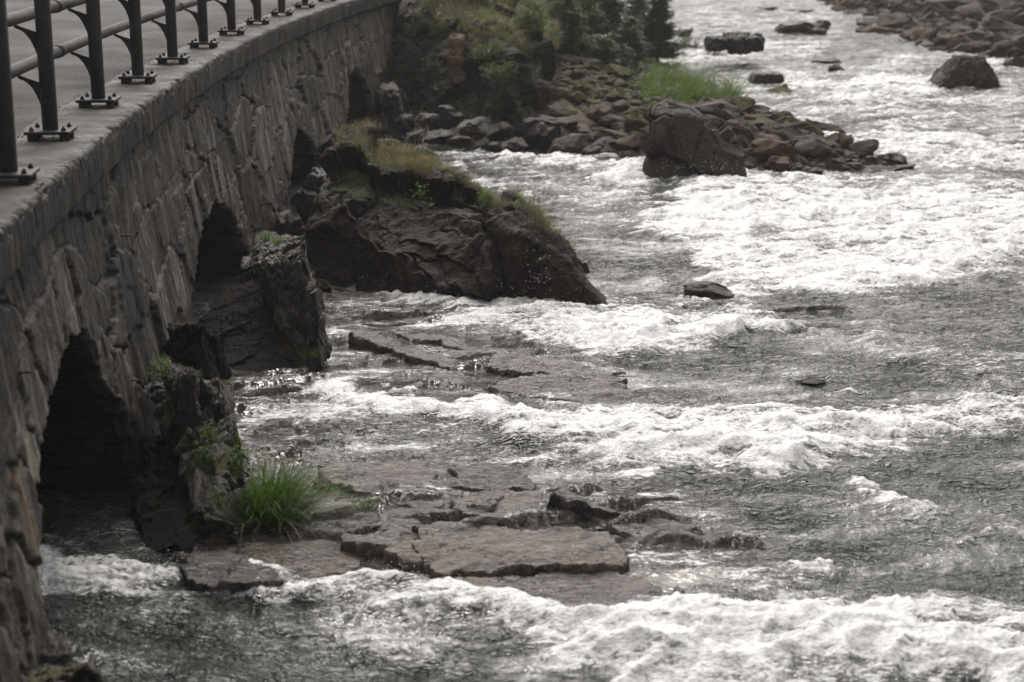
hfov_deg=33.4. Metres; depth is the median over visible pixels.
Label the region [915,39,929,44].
shore stone
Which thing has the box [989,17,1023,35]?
shore stone
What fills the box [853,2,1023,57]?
shore
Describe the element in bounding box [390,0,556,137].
cliff
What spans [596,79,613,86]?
stone
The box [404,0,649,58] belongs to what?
slope grass
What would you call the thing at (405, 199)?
grass
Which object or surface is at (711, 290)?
river rock
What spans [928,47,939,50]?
shore stone
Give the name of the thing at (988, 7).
shore stone
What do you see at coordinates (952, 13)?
shore stone
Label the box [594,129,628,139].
boulder
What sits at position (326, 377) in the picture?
rock slab
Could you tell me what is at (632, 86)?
stone
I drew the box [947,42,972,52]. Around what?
shore stone
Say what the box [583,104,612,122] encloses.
stone
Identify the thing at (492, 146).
boulder
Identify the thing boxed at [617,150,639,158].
stone
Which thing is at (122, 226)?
stone arch bridge
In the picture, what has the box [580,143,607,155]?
boulder
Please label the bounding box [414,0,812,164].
river bank
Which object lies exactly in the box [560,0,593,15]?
shrub
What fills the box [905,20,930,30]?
shore stone
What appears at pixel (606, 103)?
stone
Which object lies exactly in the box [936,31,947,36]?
shore stone
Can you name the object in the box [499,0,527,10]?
shrub
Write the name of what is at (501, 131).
boulder
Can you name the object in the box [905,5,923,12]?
shore stone
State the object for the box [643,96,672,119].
stone
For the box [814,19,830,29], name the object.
river rock
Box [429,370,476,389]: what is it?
rock slab
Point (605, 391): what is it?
rock slab
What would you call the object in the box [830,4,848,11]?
shore stone
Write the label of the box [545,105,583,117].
stone
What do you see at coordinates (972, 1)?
shore stone
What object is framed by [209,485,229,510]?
herb
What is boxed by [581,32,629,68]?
spruce tree
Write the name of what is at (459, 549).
rock slab
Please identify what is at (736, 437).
spray
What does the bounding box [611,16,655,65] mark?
spruce tree
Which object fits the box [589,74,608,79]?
stone
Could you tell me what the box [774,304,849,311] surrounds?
river rock
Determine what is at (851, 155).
stone
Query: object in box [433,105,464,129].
boulder
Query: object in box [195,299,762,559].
bedrock
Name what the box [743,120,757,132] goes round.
stone
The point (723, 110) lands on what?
stone
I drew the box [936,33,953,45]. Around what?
shore stone
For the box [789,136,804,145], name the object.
boulder
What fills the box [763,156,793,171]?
stone
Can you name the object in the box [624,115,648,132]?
stone
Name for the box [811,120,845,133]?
stone
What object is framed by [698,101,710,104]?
stone
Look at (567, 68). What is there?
pebbles
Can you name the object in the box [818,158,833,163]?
stone
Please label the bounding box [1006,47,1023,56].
shore stone
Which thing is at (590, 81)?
stone
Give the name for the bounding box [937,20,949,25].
shore stone
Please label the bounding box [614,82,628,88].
stone
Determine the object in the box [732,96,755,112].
boulder
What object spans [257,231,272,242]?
herb
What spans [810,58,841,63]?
river rock
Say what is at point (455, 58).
leaning stone
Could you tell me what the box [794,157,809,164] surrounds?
stone
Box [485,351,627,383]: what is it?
rock slab
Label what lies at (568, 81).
stone
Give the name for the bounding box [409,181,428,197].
herb
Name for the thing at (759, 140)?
stone
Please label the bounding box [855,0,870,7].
shore stone
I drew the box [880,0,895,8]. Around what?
shore stone
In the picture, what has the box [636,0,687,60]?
spruce tree
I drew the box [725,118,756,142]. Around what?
stone
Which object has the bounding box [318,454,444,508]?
rock slab
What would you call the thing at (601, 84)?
stone
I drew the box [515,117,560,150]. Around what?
boulder
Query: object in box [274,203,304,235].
boulder
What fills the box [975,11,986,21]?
shore stone
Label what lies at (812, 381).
river rock
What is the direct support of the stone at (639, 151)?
on the river bank
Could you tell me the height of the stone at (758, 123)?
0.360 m
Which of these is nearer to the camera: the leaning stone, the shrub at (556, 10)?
the leaning stone
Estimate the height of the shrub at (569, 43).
0.809 m
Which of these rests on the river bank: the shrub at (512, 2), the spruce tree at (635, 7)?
the spruce tree at (635, 7)
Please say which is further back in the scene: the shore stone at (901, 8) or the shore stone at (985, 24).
the shore stone at (901, 8)
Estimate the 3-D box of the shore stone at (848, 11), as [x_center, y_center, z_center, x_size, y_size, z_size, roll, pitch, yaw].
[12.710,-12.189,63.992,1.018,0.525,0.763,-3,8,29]
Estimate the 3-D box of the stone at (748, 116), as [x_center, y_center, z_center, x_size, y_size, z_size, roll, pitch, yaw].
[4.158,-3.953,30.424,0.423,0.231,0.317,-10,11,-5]
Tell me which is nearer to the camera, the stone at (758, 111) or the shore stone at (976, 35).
the stone at (758, 111)
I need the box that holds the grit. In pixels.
[13,0,330,187]
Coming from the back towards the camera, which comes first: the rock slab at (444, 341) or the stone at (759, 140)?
the stone at (759, 140)
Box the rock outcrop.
[304,124,607,304]
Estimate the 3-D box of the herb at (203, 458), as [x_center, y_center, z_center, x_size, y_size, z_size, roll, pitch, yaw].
[-1.949,0.684,10.699,0.234,0.188,0.146,0,14,0]
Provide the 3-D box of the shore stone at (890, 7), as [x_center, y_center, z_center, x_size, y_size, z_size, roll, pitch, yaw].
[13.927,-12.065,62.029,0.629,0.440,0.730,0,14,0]
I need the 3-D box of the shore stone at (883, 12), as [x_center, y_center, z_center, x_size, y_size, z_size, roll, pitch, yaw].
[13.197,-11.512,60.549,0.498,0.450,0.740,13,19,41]
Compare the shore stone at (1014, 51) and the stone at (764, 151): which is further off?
the shore stone at (1014, 51)
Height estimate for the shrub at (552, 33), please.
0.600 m
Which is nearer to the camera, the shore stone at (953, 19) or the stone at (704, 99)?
the stone at (704, 99)
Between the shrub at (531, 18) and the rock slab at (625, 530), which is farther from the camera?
the shrub at (531, 18)
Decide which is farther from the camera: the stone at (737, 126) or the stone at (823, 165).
the stone at (737, 126)
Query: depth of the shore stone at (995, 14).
53.85 m
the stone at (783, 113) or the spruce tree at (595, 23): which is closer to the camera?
the stone at (783, 113)
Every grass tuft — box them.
[200,425,225,442]
[266,234,287,243]
[298,345,334,357]
[313,480,346,493]
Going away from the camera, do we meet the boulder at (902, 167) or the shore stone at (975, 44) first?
the boulder at (902, 167)
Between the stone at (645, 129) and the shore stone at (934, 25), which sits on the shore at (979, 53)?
the shore stone at (934, 25)
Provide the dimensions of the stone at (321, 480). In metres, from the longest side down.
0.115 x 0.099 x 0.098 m
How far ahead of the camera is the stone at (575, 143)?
27.56 m
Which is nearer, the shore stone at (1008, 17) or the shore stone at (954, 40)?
the shore stone at (954, 40)
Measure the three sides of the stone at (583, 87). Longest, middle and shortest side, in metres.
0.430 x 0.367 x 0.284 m
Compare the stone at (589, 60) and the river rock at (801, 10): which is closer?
the stone at (589, 60)
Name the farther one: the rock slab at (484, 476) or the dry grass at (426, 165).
the dry grass at (426, 165)
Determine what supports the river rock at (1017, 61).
in the river
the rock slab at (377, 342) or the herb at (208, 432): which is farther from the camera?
the rock slab at (377, 342)
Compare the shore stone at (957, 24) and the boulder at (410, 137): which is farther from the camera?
the shore stone at (957, 24)
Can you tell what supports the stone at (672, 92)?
on the river bank
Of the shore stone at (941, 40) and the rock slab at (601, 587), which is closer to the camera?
the rock slab at (601, 587)
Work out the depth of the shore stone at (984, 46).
46.31 m
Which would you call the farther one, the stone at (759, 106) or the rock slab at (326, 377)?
the stone at (759, 106)
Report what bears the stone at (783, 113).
on the river bank
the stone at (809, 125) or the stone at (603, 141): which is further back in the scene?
the stone at (809, 125)
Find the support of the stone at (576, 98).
on the river bank
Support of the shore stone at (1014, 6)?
on the shore at (979, 53)
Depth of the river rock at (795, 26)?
53.45 m
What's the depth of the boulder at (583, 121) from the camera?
28.93 m
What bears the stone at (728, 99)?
on the river bank
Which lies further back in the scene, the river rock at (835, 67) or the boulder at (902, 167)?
the river rock at (835, 67)
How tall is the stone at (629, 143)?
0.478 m
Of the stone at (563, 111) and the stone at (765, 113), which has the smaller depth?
the stone at (563, 111)
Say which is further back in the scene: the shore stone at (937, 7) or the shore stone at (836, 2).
the shore stone at (836, 2)
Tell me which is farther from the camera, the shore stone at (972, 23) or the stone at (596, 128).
the shore stone at (972, 23)
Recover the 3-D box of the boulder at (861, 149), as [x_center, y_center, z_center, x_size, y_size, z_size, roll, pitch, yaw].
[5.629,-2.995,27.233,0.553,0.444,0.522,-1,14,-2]
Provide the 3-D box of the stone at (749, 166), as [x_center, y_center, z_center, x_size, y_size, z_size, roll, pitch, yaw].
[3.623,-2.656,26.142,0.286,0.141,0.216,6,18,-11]
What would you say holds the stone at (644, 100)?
on the river bank
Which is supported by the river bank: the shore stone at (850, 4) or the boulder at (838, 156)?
the boulder at (838, 156)
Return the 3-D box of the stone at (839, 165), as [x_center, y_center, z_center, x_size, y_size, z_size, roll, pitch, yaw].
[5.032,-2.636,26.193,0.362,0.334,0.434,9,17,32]
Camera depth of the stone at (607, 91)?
30.85 m
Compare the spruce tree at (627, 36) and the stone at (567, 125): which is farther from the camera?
the spruce tree at (627, 36)
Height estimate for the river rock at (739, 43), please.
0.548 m
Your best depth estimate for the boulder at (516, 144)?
27.70 m
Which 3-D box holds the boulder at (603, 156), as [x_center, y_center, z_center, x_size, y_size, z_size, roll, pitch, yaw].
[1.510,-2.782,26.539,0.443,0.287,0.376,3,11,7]
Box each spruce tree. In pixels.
[542,0,563,16]
[549,0,598,55]
[571,0,614,46]
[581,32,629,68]
[590,0,646,51]
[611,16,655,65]
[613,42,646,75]
[621,0,651,26]
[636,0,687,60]
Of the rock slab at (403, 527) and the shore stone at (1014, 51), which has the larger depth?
the shore stone at (1014, 51)
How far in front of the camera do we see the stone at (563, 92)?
30.99 m
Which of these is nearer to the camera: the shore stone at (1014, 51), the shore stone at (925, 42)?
the shore stone at (1014, 51)
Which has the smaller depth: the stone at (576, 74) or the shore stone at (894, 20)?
the stone at (576, 74)
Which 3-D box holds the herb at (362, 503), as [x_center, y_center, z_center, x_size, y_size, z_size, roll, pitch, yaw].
[-0.930,0.998,10.519,0.306,0.096,0.244,0,14,0]
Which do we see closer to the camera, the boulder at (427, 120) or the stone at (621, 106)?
the boulder at (427, 120)
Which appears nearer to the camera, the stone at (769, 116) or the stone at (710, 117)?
the stone at (710, 117)
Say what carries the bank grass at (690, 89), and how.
on the river bank
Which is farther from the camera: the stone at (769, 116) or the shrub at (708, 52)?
the shrub at (708, 52)
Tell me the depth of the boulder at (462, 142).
27.90 m
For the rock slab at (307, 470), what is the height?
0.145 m
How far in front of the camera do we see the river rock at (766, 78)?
38.33 m
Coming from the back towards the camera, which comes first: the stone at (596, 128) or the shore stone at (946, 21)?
the shore stone at (946, 21)
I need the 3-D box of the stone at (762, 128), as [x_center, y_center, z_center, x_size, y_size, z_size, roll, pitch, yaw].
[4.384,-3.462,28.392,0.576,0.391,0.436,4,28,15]
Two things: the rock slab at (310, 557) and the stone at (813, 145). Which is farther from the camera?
the stone at (813, 145)
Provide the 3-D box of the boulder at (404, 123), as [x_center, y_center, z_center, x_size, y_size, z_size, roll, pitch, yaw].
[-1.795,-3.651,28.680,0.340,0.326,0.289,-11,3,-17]
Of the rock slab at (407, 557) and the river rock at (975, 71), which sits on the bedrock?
the rock slab at (407, 557)
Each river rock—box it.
[678,28,692,36]
[683,281,733,298]
[704,31,764,54]
[748,71,784,84]
[757,6,782,9]
[774,19,819,33]
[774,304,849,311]
[784,8,812,12]
[800,378,825,385]
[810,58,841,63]
[813,28,826,34]
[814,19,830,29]
[828,64,843,71]
[928,54,1000,88]
[1002,56,1023,67]
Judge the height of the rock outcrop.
2.184 m
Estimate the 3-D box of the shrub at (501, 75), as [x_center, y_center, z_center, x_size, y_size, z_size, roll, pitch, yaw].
[-0.199,-4.521,28.911,0.659,0.564,0.836,2,14,6]
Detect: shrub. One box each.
[445,0,506,10]
[469,36,507,70]
[479,57,519,90]
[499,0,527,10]
[508,6,552,37]
[518,0,577,21]
[543,22,564,41]
[553,24,597,57]
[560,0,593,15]
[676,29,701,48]
[703,51,727,55]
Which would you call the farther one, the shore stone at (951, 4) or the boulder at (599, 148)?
the shore stone at (951, 4)
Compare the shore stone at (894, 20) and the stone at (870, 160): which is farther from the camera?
the shore stone at (894, 20)
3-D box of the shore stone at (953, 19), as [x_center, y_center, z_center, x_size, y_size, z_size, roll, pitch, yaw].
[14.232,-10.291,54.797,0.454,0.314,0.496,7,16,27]
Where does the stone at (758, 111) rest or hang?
on the river bank
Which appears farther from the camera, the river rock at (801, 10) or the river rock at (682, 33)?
the river rock at (801, 10)
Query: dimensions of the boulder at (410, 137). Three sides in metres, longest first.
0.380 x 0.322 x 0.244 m
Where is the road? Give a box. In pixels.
[6,0,314,135]
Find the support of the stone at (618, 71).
on the river bank
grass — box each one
[319,120,575,246]
[322,115,447,200]
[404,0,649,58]
[407,123,434,155]
[424,153,581,250]
[516,176,553,234]
[630,52,776,104]
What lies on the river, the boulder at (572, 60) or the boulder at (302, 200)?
the boulder at (302, 200)
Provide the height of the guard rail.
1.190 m
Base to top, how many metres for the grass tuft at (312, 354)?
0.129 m
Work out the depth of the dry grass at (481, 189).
18.18 m
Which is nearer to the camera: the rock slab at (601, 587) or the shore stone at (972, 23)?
the rock slab at (601, 587)
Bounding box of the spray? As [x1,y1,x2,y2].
[54,151,1023,676]
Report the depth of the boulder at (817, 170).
25.42 m
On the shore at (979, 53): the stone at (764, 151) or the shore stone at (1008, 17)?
the shore stone at (1008, 17)
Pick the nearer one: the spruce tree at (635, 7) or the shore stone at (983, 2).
the spruce tree at (635, 7)
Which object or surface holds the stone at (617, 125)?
on the river bank
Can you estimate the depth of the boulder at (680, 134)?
24.92 m
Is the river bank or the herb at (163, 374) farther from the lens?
the river bank
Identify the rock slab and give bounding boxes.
[21,624,103,681]
[173,543,287,592]
[207,534,364,576]
[285,464,327,496]
[305,373,344,383]
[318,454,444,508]
[340,530,418,558]
[348,329,457,370]
[376,514,421,539]
[381,546,431,571]
[391,330,487,356]
[412,521,628,578]
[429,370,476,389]
[448,462,536,491]
[450,489,568,525]
[454,571,658,610]
[483,370,633,404]
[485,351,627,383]
[546,488,646,522]
[588,515,701,539]
[644,585,684,595]
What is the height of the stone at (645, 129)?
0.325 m
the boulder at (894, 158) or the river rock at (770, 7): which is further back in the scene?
the river rock at (770, 7)
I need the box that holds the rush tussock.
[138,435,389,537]
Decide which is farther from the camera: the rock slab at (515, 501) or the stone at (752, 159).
the stone at (752, 159)
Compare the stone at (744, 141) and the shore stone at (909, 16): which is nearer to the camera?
the stone at (744, 141)
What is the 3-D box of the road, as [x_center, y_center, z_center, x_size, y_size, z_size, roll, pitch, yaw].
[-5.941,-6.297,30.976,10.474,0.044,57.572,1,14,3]
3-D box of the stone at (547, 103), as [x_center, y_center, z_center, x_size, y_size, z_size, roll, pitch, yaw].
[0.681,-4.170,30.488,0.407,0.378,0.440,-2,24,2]
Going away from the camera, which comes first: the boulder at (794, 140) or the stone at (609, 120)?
the boulder at (794, 140)
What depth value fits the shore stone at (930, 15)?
56.39 m
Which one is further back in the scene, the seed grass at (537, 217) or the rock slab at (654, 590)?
the seed grass at (537, 217)
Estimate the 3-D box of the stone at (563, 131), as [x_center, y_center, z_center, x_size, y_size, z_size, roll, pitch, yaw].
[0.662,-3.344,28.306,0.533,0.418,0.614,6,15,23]
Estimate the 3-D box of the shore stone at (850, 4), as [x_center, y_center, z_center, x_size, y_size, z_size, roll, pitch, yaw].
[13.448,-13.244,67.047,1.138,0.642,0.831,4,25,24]
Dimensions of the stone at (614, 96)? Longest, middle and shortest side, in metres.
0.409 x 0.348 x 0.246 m
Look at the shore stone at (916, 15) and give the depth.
57.77 m
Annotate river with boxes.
[37,0,1023,681]
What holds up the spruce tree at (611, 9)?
on the river bank
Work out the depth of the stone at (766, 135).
27.14 m
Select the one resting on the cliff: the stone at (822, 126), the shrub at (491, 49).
the shrub at (491, 49)
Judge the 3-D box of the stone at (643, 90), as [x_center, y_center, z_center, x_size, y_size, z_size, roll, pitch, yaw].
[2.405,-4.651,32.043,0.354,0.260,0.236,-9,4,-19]
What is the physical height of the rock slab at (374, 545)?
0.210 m
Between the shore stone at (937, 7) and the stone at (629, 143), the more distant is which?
the shore stone at (937, 7)
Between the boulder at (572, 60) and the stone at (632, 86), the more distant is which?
the boulder at (572, 60)
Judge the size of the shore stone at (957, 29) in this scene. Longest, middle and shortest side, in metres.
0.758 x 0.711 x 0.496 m
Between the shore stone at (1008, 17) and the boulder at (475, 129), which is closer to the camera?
the boulder at (475, 129)
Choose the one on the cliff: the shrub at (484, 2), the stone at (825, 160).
the shrub at (484, 2)
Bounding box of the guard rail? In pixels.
[0,0,335,184]
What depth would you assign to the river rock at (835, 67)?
41.60 m
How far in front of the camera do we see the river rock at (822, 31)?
53.43 m
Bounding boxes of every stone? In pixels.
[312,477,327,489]
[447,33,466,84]
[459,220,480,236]
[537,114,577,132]
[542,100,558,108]
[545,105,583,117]
[547,133,590,153]
[555,87,572,98]
[557,127,568,137]
[559,78,577,84]
[565,90,587,105]
[567,70,588,79]
[570,126,580,133]
[572,82,595,92]
[578,79,595,85]
[580,58,601,70]
[582,136,619,152]
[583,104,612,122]
[588,131,596,142]
[589,70,601,75]
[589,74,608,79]
[589,88,602,94]
[590,127,606,130]
[593,79,604,87]
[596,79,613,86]
[597,113,625,128]
[599,101,612,105]
[601,64,633,79]
[602,91,623,102]
[603,89,614,94]
[608,134,639,156]
[611,101,629,113]
[611,122,624,130]
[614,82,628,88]
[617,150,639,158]
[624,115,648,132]
[627,84,641,90]
[630,90,646,99]
[634,87,646,92]
[636,147,644,153]
[639,126,648,134]
[642,98,650,104]
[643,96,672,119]
[647,97,659,103]
[657,85,676,99]
[691,99,744,121]
[696,97,714,104]
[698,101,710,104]
[705,114,719,120]
[721,95,733,104]
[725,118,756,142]
[736,135,749,148]
[741,113,756,120]
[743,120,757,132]
[744,139,795,162]
[745,162,756,169]
[747,137,776,148]
[748,156,760,163]
[750,109,767,113]
[750,117,772,131]
[754,114,774,119]
[755,104,769,109]
[756,111,772,114]
[758,133,783,140]
[760,120,785,131]
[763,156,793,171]
[764,123,806,140]
[770,110,781,120]
[774,115,799,121]
[778,110,792,116]
[787,119,824,135]
[791,153,805,162]
[791,164,809,171]
[793,133,842,160]
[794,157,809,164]
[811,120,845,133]
[815,162,827,168]
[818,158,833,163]
[827,159,851,171]
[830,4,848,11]
[832,0,840,4]
[841,0,859,9]
[842,9,862,14]
[843,149,858,158]
[846,161,866,169]
[848,158,861,163]
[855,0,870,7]
[855,25,894,33]
[856,16,879,25]
[861,156,889,165]
[862,1,872,6]
[862,11,875,15]
[866,6,879,12]
[871,0,883,8]
[874,10,892,15]
[876,13,909,28]
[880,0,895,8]
[887,4,895,12]
[893,28,903,32]
[894,0,924,9]
[896,3,910,11]
[902,25,922,38]
[903,11,912,21]
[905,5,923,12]
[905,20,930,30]
[912,12,923,17]
[912,27,936,41]
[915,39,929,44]
[916,17,927,22]
[917,39,934,46]
[923,11,941,19]
[923,23,944,37]
[924,0,968,12]
[926,2,950,16]
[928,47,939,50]
[935,19,951,25]
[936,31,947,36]
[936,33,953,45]
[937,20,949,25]
[937,25,954,32]
[944,10,970,21]
[946,32,974,49]
[947,15,962,23]
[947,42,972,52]
[948,26,972,33]
[951,23,964,26]
[954,3,984,18]
[958,19,978,29]
[965,0,979,3]
[966,30,992,40]
[968,41,981,52]
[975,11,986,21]
[977,27,986,31]
[977,43,991,50]
[980,0,1005,5]
[980,21,988,27]
[981,8,1019,21]
[983,31,1006,44]
[984,3,994,12]
[985,50,995,56]
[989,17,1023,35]
[990,40,1012,55]
[993,32,1016,46]
[994,2,1012,10]
[996,13,1013,20]
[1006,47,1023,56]
[1008,3,1023,9]
[1010,13,1023,26]
[1011,34,1023,52]
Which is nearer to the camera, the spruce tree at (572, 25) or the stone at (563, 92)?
the stone at (563, 92)
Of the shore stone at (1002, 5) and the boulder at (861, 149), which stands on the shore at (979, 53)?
the shore stone at (1002, 5)
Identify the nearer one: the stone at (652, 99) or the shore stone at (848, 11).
the stone at (652, 99)
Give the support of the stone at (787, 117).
on the river bank
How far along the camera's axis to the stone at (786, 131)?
27.73 m
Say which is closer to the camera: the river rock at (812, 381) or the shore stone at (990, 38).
the river rock at (812, 381)
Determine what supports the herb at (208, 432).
on the stone arch bridge
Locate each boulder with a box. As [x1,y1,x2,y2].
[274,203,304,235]
[290,190,316,224]
[394,114,414,132]
[402,129,423,144]
[414,113,439,132]
[423,130,453,145]
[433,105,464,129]
[446,136,474,148]
[456,116,492,141]
[480,142,501,150]
[486,122,513,141]
[501,137,528,152]
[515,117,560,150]
[531,79,557,111]
[542,100,573,114]
[556,54,582,65]
[558,114,598,133]
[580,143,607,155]
[582,63,600,71]
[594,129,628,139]
[595,152,620,160]
[639,99,746,178]
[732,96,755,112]
[767,83,792,92]
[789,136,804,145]
[802,167,822,174]
[825,132,853,149]
[833,153,847,161]
[848,139,878,159]
[875,153,907,164]
[890,164,916,170]
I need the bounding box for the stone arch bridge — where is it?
[0,0,413,681]
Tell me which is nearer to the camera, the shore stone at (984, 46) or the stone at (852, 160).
the stone at (852, 160)
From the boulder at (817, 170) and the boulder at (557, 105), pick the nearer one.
the boulder at (817, 170)
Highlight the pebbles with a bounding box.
[529,61,866,167]
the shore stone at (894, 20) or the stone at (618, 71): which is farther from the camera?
the shore stone at (894, 20)
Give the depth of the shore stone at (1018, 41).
44.76 m
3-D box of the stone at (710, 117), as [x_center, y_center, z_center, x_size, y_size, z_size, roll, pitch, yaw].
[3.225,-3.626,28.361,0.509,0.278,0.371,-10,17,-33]
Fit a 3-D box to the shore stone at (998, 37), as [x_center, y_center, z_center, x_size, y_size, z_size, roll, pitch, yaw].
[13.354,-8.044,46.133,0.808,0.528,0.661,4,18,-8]
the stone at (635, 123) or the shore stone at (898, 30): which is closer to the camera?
the stone at (635, 123)
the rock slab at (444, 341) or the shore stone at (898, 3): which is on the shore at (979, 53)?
the shore stone at (898, 3)
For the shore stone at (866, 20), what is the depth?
58.13 m
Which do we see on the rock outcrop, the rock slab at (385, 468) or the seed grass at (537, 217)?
the seed grass at (537, 217)
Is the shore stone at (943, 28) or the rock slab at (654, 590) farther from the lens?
the shore stone at (943, 28)
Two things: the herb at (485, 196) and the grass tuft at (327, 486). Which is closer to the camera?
the grass tuft at (327, 486)
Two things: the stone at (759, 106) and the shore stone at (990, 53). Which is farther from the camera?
the shore stone at (990, 53)
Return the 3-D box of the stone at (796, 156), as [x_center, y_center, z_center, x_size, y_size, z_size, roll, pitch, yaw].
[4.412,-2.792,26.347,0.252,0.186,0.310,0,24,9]
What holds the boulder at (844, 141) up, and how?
on the river bank
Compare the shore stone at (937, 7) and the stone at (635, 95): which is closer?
the stone at (635, 95)
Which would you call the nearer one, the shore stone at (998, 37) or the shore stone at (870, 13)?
the shore stone at (998, 37)
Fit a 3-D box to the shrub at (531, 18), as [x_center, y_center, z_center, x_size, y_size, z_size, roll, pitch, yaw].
[0.322,-5.854,31.250,0.852,0.601,0.539,5,15,19]
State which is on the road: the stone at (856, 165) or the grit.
the grit
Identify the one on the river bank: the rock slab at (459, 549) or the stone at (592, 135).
the stone at (592, 135)
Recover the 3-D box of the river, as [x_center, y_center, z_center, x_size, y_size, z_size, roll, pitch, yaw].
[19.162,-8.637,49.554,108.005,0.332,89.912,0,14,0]
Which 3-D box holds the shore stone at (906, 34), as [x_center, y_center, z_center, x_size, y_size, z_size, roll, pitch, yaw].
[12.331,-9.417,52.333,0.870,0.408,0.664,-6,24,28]
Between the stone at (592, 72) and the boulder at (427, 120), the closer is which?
the boulder at (427, 120)
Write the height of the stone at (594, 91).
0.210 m
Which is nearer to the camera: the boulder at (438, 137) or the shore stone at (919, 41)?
the boulder at (438, 137)
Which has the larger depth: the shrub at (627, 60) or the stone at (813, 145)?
the shrub at (627, 60)
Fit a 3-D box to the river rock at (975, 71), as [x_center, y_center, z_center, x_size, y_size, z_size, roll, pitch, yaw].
[10.073,-5.986,37.889,1.495,0.742,1.285,0,14,0]
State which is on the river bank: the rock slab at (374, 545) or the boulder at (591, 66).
the boulder at (591, 66)
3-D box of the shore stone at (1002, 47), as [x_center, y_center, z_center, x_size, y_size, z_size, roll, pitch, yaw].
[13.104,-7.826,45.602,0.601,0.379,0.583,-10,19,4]
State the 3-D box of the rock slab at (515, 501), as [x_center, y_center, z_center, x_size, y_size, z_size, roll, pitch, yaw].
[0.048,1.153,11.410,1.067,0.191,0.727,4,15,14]
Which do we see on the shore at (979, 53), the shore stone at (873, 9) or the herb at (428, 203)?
the shore stone at (873, 9)
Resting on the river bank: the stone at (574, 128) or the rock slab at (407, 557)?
the stone at (574, 128)
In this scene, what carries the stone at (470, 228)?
on the rock outcrop
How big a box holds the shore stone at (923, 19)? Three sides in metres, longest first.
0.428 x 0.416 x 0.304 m
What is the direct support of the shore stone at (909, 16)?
on the shore at (979, 53)
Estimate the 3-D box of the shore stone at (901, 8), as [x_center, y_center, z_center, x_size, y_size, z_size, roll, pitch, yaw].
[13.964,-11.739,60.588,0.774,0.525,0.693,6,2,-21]
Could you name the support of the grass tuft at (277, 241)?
on the stone arch bridge
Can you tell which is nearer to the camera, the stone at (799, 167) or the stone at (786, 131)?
the stone at (799, 167)
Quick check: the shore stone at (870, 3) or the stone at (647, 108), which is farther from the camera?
the shore stone at (870, 3)
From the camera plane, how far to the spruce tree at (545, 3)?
45.56 m
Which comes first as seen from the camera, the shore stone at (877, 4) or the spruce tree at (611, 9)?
the spruce tree at (611, 9)
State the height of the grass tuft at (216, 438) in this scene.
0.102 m
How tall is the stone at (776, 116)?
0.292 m
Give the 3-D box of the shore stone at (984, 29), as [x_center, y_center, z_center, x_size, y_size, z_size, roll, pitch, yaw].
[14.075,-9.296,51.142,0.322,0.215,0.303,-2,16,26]
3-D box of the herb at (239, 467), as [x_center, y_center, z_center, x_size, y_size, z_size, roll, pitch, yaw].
[-1.668,0.672,10.373,0.169,0.312,0.203,0,14,0]
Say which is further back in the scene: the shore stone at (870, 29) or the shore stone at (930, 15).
the shore stone at (930, 15)
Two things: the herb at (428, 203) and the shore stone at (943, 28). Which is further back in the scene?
the shore stone at (943, 28)
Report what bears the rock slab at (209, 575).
on the bedrock
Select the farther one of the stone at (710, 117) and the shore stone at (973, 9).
the shore stone at (973, 9)
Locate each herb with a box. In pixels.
[147,355,174,380]
[183,435,218,464]
[200,418,217,442]
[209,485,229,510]
[224,428,252,475]
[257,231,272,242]
[337,494,386,512]
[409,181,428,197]
[421,197,434,210]
[476,189,497,202]
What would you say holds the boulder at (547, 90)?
on the river bank
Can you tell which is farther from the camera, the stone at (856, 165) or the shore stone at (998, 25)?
the shore stone at (998, 25)
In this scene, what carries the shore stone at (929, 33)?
on the shore at (979, 53)
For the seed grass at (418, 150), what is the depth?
19.34 m
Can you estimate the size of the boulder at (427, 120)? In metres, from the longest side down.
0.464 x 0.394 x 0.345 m
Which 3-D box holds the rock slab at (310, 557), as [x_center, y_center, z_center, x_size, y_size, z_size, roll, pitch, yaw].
[-1.402,1.344,10.655,1.218,0.192,0.831,7,16,25]
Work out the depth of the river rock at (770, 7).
66.00 m
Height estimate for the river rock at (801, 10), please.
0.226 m
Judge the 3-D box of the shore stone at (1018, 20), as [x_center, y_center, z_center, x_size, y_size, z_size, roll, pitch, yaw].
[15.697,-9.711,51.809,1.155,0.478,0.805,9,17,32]
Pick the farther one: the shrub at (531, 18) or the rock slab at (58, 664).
the shrub at (531, 18)
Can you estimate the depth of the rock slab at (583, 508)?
11.15 m
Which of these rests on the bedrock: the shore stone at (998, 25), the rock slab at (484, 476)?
the rock slab at (484, 476)
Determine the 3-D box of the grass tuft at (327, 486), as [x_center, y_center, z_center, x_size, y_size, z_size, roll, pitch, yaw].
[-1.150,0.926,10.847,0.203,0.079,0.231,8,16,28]

